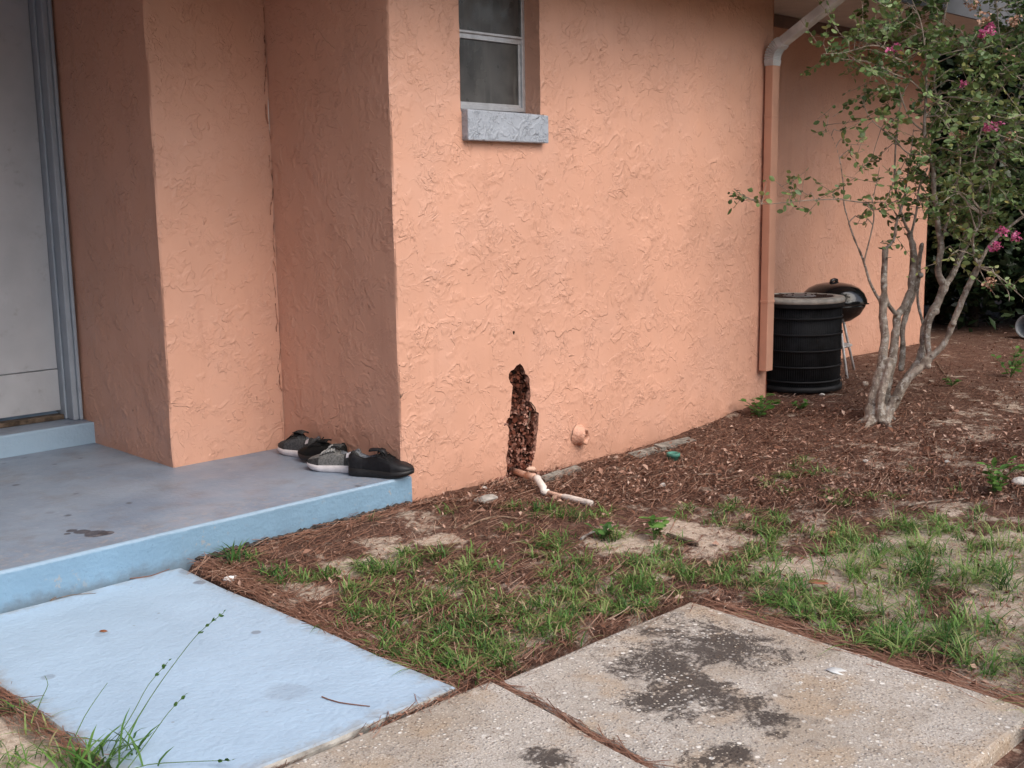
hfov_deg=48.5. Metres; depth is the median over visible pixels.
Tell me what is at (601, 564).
pine straw
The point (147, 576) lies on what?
pine needle
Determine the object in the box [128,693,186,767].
grass stalk
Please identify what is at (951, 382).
weed
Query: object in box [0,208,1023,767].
ground
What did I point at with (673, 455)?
valve cap
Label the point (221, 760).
grass stalk
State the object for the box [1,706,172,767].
grass tuft
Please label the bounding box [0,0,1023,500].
house
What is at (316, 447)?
shoe
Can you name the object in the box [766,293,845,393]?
condenser
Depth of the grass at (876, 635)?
4.23 m
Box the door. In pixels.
[0,0,60,417]
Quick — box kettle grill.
[803,278,868,378]
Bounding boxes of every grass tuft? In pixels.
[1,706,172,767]
[201,540,258,565]
[256,559,294,580]
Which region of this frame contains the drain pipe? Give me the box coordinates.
[512,466,593,506]
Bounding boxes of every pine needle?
[50,593,93,600]
[130,569,168,578]
[321,696,369,706]
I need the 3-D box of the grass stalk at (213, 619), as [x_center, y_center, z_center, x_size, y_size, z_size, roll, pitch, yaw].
[-0.928,0.803,3.107,0.314,0.328,0.021,-6,11,-29]
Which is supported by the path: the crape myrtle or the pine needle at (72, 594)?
the pine needle at (72, 594)
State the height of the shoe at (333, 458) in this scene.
0.137 m
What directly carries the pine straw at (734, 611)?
on the ground at (634, 544)
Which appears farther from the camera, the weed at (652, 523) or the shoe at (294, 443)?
the shoe at (294, 443)
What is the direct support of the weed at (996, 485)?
on the ground at (634, 544)
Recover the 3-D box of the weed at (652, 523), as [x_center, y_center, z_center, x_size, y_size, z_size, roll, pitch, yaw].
[0.602,0.623,4.870,0.154,0.109,0.138,-10,13,-44]
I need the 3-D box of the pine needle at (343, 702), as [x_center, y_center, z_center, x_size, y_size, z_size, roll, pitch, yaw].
[-0.491,0.933,3.329,0.167,0.004,0.016,3,10,25]
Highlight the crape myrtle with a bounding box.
[727,0,1023,427]
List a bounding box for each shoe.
[278,430,320,456]
[298,437,347,460]
[307,443,361,473]
[348,448,413,478]
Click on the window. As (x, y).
(492, 32)
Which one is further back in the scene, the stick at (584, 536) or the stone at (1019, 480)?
the stone at (1019, 480)
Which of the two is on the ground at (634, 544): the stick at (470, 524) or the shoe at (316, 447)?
the stick at (470, 524)
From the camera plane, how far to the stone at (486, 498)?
5.46 m
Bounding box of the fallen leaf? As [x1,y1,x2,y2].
[808,579,828,584]
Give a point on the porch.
(82, 510)
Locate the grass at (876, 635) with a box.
[0,453,1023,767]
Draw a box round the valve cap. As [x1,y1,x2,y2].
[666,451,679,460]
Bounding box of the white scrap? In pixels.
[826,667,845,674]
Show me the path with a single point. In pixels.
(697, 686)
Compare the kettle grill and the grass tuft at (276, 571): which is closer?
the grass tuft at (276, 571)
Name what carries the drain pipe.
attached to the house
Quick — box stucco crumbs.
[489,467,560,483]
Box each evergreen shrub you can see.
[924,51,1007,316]
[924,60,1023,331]
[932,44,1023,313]
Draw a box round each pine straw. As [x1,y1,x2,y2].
[0,495,1023,767]
[185,326,1023,737]
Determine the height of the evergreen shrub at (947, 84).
4.947 m
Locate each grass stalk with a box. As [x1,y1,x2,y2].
[35,676,47,715]
[75,684,106,735]
[115,659,170,742]
[118,610,224,748]
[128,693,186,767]
[136,758,233,767]
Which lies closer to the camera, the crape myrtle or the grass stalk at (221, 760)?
the grass stalk at (221, 760)
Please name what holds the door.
in the house
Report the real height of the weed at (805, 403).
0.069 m
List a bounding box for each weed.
[585,522,619,538]
[639,515,668,539]
[738,393,780,416]
[792,398,809,408]
[942,377,960,385]
[977,456,1023,493]
[991,346,1023,376]
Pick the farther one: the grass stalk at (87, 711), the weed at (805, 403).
the weed at (805, 403)
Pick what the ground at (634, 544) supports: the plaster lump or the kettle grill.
the kettle grill
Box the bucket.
[1015,315,1023,337]
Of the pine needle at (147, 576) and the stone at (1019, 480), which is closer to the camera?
the pine needle at (147, 576)
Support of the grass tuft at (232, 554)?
on the ground at (634, 544)
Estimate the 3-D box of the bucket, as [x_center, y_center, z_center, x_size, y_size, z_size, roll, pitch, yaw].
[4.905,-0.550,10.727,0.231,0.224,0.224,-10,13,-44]
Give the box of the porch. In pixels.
[0,411,411,613]
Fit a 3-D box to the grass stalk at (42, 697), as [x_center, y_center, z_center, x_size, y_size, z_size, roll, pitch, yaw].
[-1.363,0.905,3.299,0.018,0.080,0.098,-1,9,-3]
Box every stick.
[461,516,529,529]
[580,531,594,539]
[665,532,698,546]
[907,497,969,506]
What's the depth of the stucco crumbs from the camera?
5.94 m
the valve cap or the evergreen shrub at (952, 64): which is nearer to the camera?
the valve cap
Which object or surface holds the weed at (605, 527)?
on the ground at (634, 544)
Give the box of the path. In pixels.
[0,568,1023,767]
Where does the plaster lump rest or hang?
on the pine straw at (734, 611)
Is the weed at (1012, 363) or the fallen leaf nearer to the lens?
the fallen leaf
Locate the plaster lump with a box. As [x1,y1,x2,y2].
[223,576,235,582]
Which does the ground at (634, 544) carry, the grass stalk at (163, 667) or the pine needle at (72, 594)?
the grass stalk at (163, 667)
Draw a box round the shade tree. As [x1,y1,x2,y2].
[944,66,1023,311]
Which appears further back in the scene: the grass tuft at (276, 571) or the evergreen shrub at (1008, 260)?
the evergreen shrub at (1008, 260)
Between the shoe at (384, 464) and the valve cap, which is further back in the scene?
the valve cap
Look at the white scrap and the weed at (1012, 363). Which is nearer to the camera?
the white scrap
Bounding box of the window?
[458,0,525,112]
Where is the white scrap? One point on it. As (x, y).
(836, 670)
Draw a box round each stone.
[474,494,497,503]
[1011,477,1023,485]
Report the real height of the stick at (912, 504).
0.014 m
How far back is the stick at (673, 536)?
4.87 m

